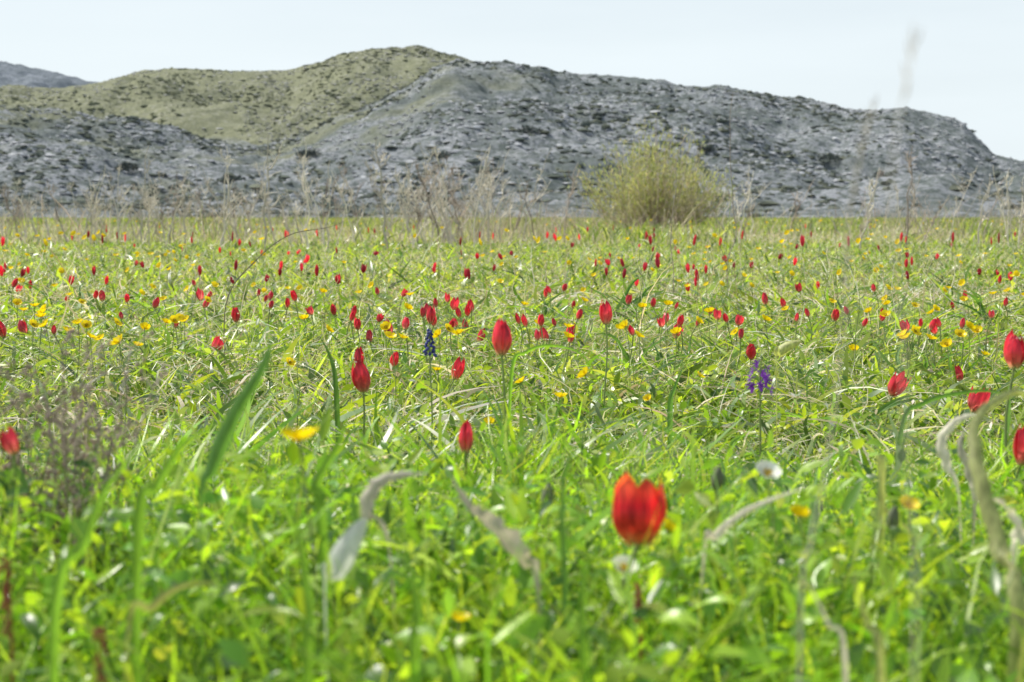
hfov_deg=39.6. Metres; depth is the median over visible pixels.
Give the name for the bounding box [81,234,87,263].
buttercup
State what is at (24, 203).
dead stalk
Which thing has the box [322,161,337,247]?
dead stalk
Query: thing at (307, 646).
blade plant
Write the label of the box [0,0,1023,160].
sky
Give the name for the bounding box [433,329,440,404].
buttercup
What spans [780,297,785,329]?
tulip
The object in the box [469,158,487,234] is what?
dead stalk
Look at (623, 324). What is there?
buttercup
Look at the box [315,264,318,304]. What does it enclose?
tulip
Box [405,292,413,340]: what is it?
buttercup
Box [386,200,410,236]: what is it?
dead stalk
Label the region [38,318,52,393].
buttercup
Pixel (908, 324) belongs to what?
tulip
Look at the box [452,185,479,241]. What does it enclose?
dead stalk
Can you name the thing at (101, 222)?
dead stalk
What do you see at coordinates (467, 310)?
tulip
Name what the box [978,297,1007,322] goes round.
tulip
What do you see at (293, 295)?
tulip
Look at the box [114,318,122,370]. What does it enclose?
buttercup
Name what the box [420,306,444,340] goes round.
tulip
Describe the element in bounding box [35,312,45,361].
buttercup
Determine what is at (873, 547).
blade plant
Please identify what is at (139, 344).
buttercup
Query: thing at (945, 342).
buttercup
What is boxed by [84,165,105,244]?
dead stalk
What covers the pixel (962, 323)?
tulip
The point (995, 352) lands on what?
dead stalk
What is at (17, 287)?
tulip
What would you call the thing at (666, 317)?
tulip
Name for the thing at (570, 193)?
dead stalk
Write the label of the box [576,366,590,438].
buttercup
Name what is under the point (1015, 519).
withered plant
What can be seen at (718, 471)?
seed pod
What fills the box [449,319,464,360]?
tulip
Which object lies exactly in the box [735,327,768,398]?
tulip
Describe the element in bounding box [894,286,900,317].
buttercup
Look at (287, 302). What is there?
tulip
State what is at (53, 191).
dead stalk
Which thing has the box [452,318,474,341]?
tulip
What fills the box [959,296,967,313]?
buttercup
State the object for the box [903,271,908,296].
tulip
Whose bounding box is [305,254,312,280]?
tulip
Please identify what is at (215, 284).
buttercup
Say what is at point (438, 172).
dead stalk
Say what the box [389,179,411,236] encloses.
dead stalk
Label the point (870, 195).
dead stalk
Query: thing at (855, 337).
dead stalk
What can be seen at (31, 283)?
tulip
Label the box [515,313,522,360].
tulip
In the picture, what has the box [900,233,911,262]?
tulip
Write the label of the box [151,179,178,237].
dead stalk
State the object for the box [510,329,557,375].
tulip
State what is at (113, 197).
dead stalk
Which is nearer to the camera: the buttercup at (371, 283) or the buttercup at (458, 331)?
the buttercup at (458, 331)
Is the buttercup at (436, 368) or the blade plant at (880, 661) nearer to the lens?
the blade plant at (880, 661)
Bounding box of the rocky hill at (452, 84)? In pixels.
[0,59,1023,218]
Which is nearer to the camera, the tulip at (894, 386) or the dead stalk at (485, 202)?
the tulip at (894, 386)
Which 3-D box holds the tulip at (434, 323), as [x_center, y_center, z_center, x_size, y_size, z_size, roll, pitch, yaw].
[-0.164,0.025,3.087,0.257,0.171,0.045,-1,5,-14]
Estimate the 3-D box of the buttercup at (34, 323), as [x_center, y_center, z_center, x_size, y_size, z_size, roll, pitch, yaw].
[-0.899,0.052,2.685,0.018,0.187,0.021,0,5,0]
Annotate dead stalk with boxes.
[0,183,30,241]
[0,200,25,236]
[0,215,6,244]
[5,183,21,234]
[6,189,26,237]
[10,171,36,232]
[23,193,35,243]
[29,209,38,239]
[32,190,47,240]
[40,201,51,247]
[47,182,67,241]
[50,207,67,240]
[66,180,87,241]
[77,206,105,240]
[80,173,101,245]
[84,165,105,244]
[88,176,106,244]
[92,199,113,234]
[97,208,108,242]
[102,170,131,239]
[116,166,128,245]
[118,198,138,241]
[125,182,138,231]
[126,145,159,241]
[131,209,144,233]
[135,176,159,234]
[135,188,156,239]
[140,191,159,244]
[142,172,164,244]
[145,172,165,242]
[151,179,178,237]
[159,208,174,243]
[165,181,188,241]
[171,178,191,245]
[172,170,193,235]
[173,196,186,246]
[179,193,193,235]
[188,183,204,229]
[189,178,212,240]
[193,174,211,235]
[201,167,230,243]
[217,145,238,246]
[220,204,240,244]
[221,203,233,241]
[222,195,239,225]
[226,175,237,241]
[230,184,249,240]
[234,182,253,241]
[241,175,264,235]
[253,133,281,249]
[255,161,275,239]
[255,178,275,241]
[258,177,283,242]
[275,186,290,245]
[280,188,300,236]
[280,201,296,244]
[281,183,301,243]
[287,191,308,244]
[291,345,303,427]
[293,154,325,242]
[295,148,324,246]
[297,175,314,236]
[298,138,310,247]
[316,178,328,241]
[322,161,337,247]
[331,170,354,245]
[333,173,344,235]
[336,186,353,240]
[337,160,365,241]
[351,203,367,240]
[363,161,388,235]
[365,159,394,241]
[366,136,389,247]
[383,162,412,243]
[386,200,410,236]
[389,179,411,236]
[391,171,426,243]
[394,166,413,247]
[397,188,429,244]
[400,192,410,242]
[402,167,426,243]
[404,161,437,236]
[407,170,422,241]
[408,180,424,239]
[412,194,441,248]
[414,162,429,235]
[414,162,445,243]
[415,198,424,243]
[417,159,444,244]
[418,195,440,237]
[420,142,450,244]
[420,202,447,242]
[421,166,447,235]
[426,161,443,237]
[430,194,445,245]
[431,179,454,242]
[432,194,448,241]
[434,143,452,246]
[437,182,446,243]
[437,205,457,245]
[438,150,463,239]
[441,196,469,243]
[441,202,448,240]
[442,192,466,239]
[443,150,458,244]
[449,165,461,240]
[452,145,492,245]
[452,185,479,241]
[454,194,468,228]
[460,147,490,235]
[468,162,498,242]
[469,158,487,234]
[472,165,512,236]
[474,149,509,239]
[474,171,494,237]
[483,158,496,237]
[494,168,517,242]
[509,149,551,242]
[511,204,523,242]
[516,175,538,242]
[551,196,570,236]
[563,164,580,241]
[636,252,642,368]
[670,124,687,294]
[703,199,728,241]
[704,165,747,332]
[718,175,746,243]
[722,174,736,238]
[727,95,736,290]
[730,171,753,247]
[743,164,768,234]
[743,201,755,231]
[785,180,813,240]
[824,229,831,316]
[832,217,847,321]
[847,296,859,392]
[856,169,884,232]
[856,205,886,238]
[859,167,879,248]
[862,209,871,237]
[893,181,903,236]
[903,145,919,247]
[904,175,920,235]
[904,179,915,230]
[904,205,918,235]
[909,208,925,239]
[921,198,948,242]
[948,165,977,240]
[977,173,994,245]
[982,178,1004,240]
[990,295,1000,389]
[992,167,1008,242]
[993,170,1013,243]
[1003,181,1020,240]
[1008,178,1023,246]
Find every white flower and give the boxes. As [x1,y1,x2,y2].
[612,555,638,676]
[756,460,781,621]
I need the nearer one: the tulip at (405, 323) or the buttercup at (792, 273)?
the tulip at (405, 323)
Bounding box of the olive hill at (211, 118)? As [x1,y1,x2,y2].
[0,46,467,145]
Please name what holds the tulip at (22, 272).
on the ground at (457, 246)
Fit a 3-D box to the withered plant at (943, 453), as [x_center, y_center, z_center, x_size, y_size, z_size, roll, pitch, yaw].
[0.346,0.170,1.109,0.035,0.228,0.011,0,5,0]
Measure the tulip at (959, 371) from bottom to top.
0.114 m
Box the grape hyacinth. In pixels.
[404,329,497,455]
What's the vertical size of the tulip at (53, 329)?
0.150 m
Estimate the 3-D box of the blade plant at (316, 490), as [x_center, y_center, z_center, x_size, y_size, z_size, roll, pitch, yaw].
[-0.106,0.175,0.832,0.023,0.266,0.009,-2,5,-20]
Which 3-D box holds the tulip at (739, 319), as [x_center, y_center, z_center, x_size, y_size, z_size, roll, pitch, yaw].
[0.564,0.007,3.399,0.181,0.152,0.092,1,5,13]
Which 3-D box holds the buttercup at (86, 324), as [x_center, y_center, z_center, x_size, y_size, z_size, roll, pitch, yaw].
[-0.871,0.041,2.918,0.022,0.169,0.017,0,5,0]
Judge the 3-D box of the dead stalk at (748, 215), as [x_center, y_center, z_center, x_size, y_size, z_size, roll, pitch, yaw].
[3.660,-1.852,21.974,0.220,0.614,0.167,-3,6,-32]
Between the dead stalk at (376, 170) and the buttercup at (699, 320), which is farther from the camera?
the dead stalk at (376, 170)
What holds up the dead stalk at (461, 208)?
on the ground at (457, 246)
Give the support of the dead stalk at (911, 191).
on the ground at (457, 246)
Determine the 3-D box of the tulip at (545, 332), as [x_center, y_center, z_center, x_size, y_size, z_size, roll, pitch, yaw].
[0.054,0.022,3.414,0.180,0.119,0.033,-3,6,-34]
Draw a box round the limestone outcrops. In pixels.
[0,58,1023,201]
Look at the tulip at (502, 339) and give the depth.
1.57 m
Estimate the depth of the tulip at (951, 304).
4.01 m
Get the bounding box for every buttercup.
[12,298,21,336]
[19,307,28,333]
[29,319,39,376]
[30,303,39,338]
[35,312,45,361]
[37,308,45,360]
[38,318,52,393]
[39,304,48,336]
[43,238,47,257]
[58,231,63,260]
[58,267,64,289]
[63,326,71,393]
[65,292,72,320]
[70,230,76,261]
[72,318,82,375]
[78,298,86,308]
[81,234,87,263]
[81,320,91,359]
[87,332,96,384]
[92,234,95,281]
[93,333,105,387]
[111,334,126,432]
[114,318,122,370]
[133,341,142,386]
[139,289,145,313]
[140,322,150,365]
[159,295,167,325]
[162,318,170,346]
[170,315,179,373]
[175,313,183,345]
[178,315,189,382]
[183,285,188,311]
[204,296,211,331]
[211,281,218,322]
[280,426,320,676]
[286,357,295,387]
[299,314,308,371]
[320,288,326,328]
[326,324,333,378]
[368,281,373,313]
[380,321,390,391]
[384,331,396,417]
[397,333,407,374]
[404,303,412,368]
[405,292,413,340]
[432,367,441,391]
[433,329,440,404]
[445,323,453,381]
[451,610,470,653]
[452,328,463,408]
[479,238,482,294]
[484,416,495,443]
[498,279,503,307]
[515,376,525,409]
[553,391,567,438]
[562,332,574,390]
[564,323,573,391]
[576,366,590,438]
[580,297,588,330]
[615,323,619,355]
[619,319,629,385]
[633,330,644,399]
[638,302,646,347]
[643,394,652,441]
[663,518,678,627]
[664,300,672,348]
[670,327,680,385]
[696,316,703,371]
[698,371,704,402]
[703,282,707,312]
[704,307,713,360]
[719,281,724,307]
[730,327,737,373]
[762,314,771,370]
[779,239,783,295]
[781,305,788,332]
[789,270,794,302]
[790,504,811,637]
[829,298,836,334]
[849,344,858,365]
[856,237,860,281]
[863,307,871,328]
[873,267,878,295]
[879,310,890,356]
[881,300,890,339]
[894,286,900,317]
[896,329,907,368]
[899,332,909,369]
[899,495,919,624]
[906,325,920,402]
[911,326,920,376]
[912,302,919,324]
[926,308,933,345]
[926,333,936,389]
[933,304,939,339]
[940,338,951,376]
[952,328,966,391]
[958,279,964,306]
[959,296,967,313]
[963,320,975,395]
[971,325,982,380]
[978,350,989,372]
[989,291,996,334]
[1003,287,1010,330]
[1014,270,1019,299]
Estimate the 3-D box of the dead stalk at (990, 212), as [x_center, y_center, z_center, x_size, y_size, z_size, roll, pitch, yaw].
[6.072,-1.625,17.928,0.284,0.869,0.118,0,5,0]
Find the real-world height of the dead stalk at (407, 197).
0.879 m
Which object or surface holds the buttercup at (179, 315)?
on the ground at (457, 246)
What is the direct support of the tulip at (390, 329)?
on the ground at (457, 246)
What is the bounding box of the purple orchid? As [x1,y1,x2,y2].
[745,356,773,476]
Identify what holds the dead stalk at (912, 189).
on the ground at (457, 246)
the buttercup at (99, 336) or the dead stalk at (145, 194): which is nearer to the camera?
the buttercup at (99, 336)
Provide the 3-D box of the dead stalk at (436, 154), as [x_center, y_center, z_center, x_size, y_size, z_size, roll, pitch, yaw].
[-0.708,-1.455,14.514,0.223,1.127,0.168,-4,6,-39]
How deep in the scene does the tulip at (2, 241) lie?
8.29 m
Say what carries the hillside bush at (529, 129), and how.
on the rocky hill at (452, 84)
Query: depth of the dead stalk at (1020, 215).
14.48 m
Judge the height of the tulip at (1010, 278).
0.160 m
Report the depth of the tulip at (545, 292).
4.21 m
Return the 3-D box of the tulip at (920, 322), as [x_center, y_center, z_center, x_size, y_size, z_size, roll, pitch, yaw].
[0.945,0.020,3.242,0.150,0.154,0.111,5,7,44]
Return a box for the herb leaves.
[0,240,1023,681]
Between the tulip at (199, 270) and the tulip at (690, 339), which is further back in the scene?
the tulip at (199, 270)
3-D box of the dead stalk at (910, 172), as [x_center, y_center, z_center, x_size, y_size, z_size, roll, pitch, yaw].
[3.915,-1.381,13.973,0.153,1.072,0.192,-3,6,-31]
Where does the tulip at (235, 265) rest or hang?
on the ground at (457, 246)
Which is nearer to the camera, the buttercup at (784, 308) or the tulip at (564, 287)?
the buttercup at (784, 308)
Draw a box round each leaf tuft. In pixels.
[14,282,84,308]
[118,287,183,306]
[130,431,216,456]
[412,432,499,461]
[506,291,592,318]
[575,274,677,320]
[590,333,728,383]
[603,416,795,469]
[736,395,924,441]
[820,255,893,275]
[930,290,1023,324]
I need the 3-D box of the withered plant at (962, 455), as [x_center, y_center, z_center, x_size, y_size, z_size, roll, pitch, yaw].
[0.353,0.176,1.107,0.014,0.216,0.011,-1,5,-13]
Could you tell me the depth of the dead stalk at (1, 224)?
14.70 m
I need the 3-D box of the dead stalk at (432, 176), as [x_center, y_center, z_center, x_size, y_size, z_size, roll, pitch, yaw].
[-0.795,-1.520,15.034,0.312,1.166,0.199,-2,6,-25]
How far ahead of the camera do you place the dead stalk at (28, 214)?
17.09 m
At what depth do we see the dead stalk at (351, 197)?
18.63 m
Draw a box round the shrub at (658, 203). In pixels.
[564,105,742,227]
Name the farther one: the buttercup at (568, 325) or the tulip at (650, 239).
the tulip at (650, 239)
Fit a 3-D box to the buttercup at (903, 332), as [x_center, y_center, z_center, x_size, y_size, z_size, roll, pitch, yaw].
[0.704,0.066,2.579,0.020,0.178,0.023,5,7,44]
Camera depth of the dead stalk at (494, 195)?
19.46 m
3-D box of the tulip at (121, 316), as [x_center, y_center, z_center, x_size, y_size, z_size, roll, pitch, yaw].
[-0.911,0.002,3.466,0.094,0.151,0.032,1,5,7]
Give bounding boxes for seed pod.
[541,482,553,593]
[711,466,723,606]
[886,505,899,596]
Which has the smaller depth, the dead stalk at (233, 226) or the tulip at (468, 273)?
the tulip at (468, 273)
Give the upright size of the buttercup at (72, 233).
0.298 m
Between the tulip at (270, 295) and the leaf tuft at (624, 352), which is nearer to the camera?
the leaf tuft at (624, 352)
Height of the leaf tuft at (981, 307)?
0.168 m
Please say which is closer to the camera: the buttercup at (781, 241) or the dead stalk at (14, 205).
the buttercup at (781, 241)
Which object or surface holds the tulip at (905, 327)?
on the ground at (457, 246)
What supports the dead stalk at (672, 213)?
on the ground at (457, 246)
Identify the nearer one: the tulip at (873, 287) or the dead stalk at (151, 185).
the tulip at (873, 287)
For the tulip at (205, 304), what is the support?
on the ground at (457, 246)
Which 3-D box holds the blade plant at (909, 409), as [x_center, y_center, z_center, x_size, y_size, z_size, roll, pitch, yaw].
[0.441,0.152,1.411,0.129,0.210,0.011,0,5,0]
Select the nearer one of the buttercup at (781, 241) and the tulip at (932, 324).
the tulip at (932, 324)
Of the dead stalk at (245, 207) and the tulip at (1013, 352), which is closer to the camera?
the tulip at (1013, 352)
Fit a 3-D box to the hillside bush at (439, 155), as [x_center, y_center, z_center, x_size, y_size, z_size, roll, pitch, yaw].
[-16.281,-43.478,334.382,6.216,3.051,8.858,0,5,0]
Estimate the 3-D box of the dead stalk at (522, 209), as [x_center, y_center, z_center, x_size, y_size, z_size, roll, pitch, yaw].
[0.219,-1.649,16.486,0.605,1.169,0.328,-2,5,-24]
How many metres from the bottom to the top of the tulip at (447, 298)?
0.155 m
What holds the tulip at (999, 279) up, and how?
on the ground at (457, 246)
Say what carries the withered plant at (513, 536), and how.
on the ground at (457, 246)
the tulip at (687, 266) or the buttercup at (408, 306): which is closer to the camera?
the buttercup at (408, 306)
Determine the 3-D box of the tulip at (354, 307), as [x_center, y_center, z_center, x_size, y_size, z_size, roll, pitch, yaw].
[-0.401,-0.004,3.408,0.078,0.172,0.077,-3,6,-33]
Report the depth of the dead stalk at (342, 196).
14.62 m
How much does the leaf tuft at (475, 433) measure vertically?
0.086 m
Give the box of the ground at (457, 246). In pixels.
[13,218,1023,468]
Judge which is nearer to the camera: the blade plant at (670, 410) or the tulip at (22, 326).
the blade plant at (670, 410)
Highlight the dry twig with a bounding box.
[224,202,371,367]
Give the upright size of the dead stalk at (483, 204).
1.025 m
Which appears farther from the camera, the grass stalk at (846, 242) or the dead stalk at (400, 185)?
the dead stalk at (400, 185)
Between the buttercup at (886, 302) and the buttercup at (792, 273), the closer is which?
the buttercup at (886, 302)
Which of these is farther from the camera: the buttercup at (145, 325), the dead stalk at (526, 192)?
the dead stalk at (526, 192)
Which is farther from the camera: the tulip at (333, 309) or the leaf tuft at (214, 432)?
the tulip at (333, 309)
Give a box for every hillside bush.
[114,161,141,170]
[219,175,245,183]
[295,149,321,157]
[431,150,448,158]
[517,125,541,133]
[592,111,604,116]
[697,144,715,150]
[816,152,841,163]
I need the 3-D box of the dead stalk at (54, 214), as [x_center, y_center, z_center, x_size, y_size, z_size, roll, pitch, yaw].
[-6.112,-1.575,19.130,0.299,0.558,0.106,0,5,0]
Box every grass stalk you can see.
[798,92,877,681]
[891,20,920,681]
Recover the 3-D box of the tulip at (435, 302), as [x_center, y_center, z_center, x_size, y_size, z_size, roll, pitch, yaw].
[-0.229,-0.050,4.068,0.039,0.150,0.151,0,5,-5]
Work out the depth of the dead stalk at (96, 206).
14.10 m
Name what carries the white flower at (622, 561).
on the ground at (457, 246)
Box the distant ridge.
[0,61,97,87]
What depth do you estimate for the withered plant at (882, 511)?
1.00 m
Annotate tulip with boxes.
[0,265,3,295]
[0,321,6,366]
[0,426,19,613]
[1,237,8,262]
[3,262,11,288]
[11,278,17,317]
[15,284,22,306]
[18,319,27,346]
[20,268,25,290]
[24,280,32,303]
[51,325,63,359]
[69,275,76,302]
[84,290,98,331]
[87,265,100,294]
[99,290,106,311]
[102,293,156,326]
[105,275,108,288]
[119,311,155,344]
[120,297,159,326]
[139,260,150,279]
[156,323,178,366]
[190,300,209,328]
[191,265,205,293]
[192,279,195,303]
[196,288,203,314]
[211,335,225,362]
[231,307,246,341]
[234,259,244,295]
[264,295,277,318]
[266,268,281,292]
[268,291,278,334]
[268,300,295,335]
[278,260,287,286]
[283,297,289,324]
[290,290,299,323]
[300,263,304,288]
[303,306,313,340]
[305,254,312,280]
[312,347,378,400]
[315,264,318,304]
[317,304,336,341]
[323,305,356,355]
[325,273,347,306]
[341,310,389,360]
[347,360,410,453]
[354,316,360,346]
[359,264,376,293]
[362,318,435,356]
[366,329,395,370]
[372,287,401,318]
[373,313,410,350]
[381,352,398,398]
[387,305,472,380]
[399,288,407,317]
[400,316,427,373]
[413,303,451,339]
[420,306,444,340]
[422,317,493,377]
[426,308,461,334]
[433,298,437,320]
[437,356,464,408]
[444,292,450,310]
[446,297,458,346]
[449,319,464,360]
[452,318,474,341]
[457,419,472,520]
[462,269,478,297]
[462,305,491,343]
[462,319,467,332]
[464,268,473,299]
[467,299,476,336]
[477,327,485,348]
[492,318,511,465]
[498,313,529,369]
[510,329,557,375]
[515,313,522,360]
[534,314,543,360]
[535,288,547,318]
[536,299,623,420]
[540,318,555,362]
[540,327,548,343]
[546,286,568,321]
[561,330,593,390]
[562,283,568,314]
[566,323,575,332]
[569,301,595,321]
[570,309,582,347]
[599,267,607,291]
[605,258,609,277]
[611,471,666,663]
[622,268,634,293]
[623,293,631,331]
[625,325,634,383]
[643,262,647,288]
[646,235,651,268]
[650,297,659,335]
[651,258,659,290]
[657,316,664,350]
[663,311,668,341]
[671,302,678,328]
[672,324,683,348]
[677,315,721,367]
[679,321,724,362]
[685,263,692,294]
[691,268,698,307]
[693,234,702,266]
[697,308,720,353]
[698,313,733,359]
[735,314,772,351]
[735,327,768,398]
[746,343,755,370]
[750,292,771,324]
[751,312,824,364]
[778,253,782,270]
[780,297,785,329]
[787,256,797,287]
[791,234,806,277]
[795,283,820,304]
[805,307,811,346]
[831,309,839,328]
[836,318,867,363]
[839,371,910,435]
[845,307,850,329]
[868,283,878,318]
[874,315,884,347]
[895,322,908,376]
[896,318,921,367]
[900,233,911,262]
[900,259,908,281]
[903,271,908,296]
[912,318,935,377]
[915,318,948,369]
[930,324,957,378]
[936,317,974,367]
[942,318,990,377]
[950,300,955,325]
[952,232,953,262]
[955,365,963,399]
[963,290,968,317]
[963,386,1012,452]
[965,268,981,289]
[976,309,994,363]
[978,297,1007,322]
[992,233,999,266]
[994,271,1012,294]
[995,275,1001,307]
[1002,423,1023,524]
[1003,328,1023,482]
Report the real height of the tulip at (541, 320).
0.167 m
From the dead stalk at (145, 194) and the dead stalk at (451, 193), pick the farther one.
the dead stalk at (145, 194)
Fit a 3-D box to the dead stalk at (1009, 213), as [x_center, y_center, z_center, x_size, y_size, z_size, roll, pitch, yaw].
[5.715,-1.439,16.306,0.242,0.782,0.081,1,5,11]
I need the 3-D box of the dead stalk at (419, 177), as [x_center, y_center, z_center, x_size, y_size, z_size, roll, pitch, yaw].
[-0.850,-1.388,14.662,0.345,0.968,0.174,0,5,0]
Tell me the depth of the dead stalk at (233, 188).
18.47 m
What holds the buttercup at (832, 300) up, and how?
on the ground at (457, 246)
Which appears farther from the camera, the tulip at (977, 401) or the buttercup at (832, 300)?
the buttercup at (832, 300)
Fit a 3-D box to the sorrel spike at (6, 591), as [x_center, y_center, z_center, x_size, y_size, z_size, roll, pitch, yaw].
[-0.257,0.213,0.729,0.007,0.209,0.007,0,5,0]
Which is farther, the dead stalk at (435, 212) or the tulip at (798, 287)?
the dead stalk at (435, 212)
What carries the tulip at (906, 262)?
on the ground at (457, 246)
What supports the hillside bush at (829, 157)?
on the rocky hill at (452, 84)
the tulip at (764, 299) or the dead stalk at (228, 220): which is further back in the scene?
the dead stalk at (228, 220)
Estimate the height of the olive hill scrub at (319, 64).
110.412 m
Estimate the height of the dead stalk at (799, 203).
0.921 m
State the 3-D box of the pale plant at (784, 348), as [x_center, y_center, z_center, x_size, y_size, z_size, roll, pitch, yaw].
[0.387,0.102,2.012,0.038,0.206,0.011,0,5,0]
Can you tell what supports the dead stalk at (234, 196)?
on the ground at (457, 246)
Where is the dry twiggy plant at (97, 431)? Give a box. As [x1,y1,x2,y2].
[0,328,167,628]
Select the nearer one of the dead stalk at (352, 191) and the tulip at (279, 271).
the tulip at (279, 271)
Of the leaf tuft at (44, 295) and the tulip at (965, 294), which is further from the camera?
the leaf tuft at (44, 295)
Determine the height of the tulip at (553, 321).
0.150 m
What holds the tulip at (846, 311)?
on the ground at (457, 246)
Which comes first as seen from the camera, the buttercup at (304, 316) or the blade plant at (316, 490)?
the blade plant at (316, 490)
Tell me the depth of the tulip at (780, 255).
8.58 m
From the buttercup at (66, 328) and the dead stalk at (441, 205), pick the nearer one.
the buttercup at (66, 328)
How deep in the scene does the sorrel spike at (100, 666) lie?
0.68 m
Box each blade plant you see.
[48,430,154,681]
[131,419,227,681]
[199,335,272,678]
[292,487,315,681]
[308,414,348,672]
[320,337,339,440]
[400,543,422,681]
[489,422,544,498]
[508,344,598,441]
[560,431,598,670]
[577,548,589,681]
[667,366,683,453]
[850,567,884,681]
[862,459,881,672]
[892,389,1021,506]
[967,388,1023,681]
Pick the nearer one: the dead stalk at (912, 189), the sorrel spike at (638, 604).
the sorrel spike at (638, 604)
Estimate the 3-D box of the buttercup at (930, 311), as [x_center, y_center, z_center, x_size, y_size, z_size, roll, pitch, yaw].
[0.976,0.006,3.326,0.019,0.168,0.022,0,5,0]
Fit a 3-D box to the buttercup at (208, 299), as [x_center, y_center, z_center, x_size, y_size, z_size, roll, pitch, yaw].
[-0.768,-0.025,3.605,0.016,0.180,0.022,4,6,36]
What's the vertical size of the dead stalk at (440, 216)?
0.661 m
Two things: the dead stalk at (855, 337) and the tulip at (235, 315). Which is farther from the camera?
the tulip at (235, 315)
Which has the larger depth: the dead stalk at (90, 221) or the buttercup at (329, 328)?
the dead stalk at (90, 221)
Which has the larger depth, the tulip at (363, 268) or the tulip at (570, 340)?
the tulip at (363, 268)
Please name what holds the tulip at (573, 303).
on the ground at (457, 246)
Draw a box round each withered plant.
[124,582,218,681]
[359,471,428,675]
[450,475,541,660]
[696,487,805,647]
[804,576,848,681]
[877,455,913,599]
[935,414,974,609]
[957,429,976,582]
[993,498,1023,563]
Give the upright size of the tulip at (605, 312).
0.240 m
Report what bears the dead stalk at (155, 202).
on the ground at (457, 246)
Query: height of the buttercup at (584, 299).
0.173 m
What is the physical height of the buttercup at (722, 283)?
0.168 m
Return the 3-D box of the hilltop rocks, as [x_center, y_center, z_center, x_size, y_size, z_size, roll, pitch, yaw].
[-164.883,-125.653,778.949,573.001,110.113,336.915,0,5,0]
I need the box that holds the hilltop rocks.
[0,46,471,141]
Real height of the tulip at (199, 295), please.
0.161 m
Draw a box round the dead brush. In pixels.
[0,166,1023,245]
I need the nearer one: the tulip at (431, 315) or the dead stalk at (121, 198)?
the tulip at (431, 315)
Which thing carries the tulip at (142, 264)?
on the ground at (457, 246)
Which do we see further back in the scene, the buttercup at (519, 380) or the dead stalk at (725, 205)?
the dead stalk at (725, 205)
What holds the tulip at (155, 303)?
on the ground at (457, 246)
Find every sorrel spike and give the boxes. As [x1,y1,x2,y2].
[0,556,13,681]
[92,626,108,681]
[634,582,642,678]
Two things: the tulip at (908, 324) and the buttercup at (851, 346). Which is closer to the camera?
the buttercup at (851, 346)
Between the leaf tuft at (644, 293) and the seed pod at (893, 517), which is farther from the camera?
the leaf tuft at (644, 293)
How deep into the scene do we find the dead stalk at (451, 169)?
17.52 m
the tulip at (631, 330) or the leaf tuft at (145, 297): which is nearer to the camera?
the tulip at (631, 330)
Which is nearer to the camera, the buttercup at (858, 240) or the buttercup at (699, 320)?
the buttercup at (699, 320)
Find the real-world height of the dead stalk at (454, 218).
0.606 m
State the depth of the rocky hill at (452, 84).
390.82 m
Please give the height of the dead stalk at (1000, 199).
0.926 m
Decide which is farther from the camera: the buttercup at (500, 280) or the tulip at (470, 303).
the buttercup at (500, 280)
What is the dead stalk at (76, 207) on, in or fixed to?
on the ground at (457, 246)
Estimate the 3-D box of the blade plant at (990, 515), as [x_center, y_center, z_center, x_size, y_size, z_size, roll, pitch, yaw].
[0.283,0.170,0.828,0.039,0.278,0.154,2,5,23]
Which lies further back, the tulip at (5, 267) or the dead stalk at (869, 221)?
the dead stalk at (869, 221)
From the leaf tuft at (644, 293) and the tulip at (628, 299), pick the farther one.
the leaf tuft at (644, 293)
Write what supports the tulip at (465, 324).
on the ground at (457, 246)
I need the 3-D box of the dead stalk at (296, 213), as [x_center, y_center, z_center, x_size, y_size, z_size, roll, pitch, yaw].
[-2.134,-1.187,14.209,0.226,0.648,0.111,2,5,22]
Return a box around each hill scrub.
[0,45,469,142]
[0,59,1023,217]
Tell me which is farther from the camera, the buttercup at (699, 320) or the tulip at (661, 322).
the tulip at (661, 322)
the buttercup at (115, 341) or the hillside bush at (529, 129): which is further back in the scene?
the hillside bush at (529, 129)
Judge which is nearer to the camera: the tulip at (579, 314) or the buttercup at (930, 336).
the buttercup at (930, 336)
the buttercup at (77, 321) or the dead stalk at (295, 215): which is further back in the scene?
the dead stalk at (295, 215)
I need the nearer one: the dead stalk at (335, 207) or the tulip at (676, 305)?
the tulip at (676, 305)
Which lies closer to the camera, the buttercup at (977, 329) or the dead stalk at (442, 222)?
the buttercup at (977, 329)
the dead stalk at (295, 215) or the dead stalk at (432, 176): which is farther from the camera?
the dead stalk at (295, 215)
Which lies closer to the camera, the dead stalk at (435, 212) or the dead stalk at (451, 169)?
the dead stalk at (451, 169)
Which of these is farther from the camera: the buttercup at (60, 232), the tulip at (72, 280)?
the buttercup at (60, 232)
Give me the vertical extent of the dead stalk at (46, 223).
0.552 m
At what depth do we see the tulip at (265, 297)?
4.41 m
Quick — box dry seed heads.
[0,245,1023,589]
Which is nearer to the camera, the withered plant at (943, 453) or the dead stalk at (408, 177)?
the withered plant at (943, 453)
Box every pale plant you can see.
[322,518,366,681]
[773,340,800,452]
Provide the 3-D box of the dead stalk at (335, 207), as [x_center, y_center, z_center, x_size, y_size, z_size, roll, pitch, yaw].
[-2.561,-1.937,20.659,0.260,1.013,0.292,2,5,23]
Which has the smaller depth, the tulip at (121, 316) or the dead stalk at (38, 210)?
the tulip at (121, 316)
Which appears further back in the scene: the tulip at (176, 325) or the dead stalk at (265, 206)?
the dead stalk at (265, 206)
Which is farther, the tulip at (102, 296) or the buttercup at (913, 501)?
the tulip at (102, 296)
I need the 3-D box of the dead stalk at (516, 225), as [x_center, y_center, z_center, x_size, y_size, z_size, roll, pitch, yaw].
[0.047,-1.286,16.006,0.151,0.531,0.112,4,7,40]
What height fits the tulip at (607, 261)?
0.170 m

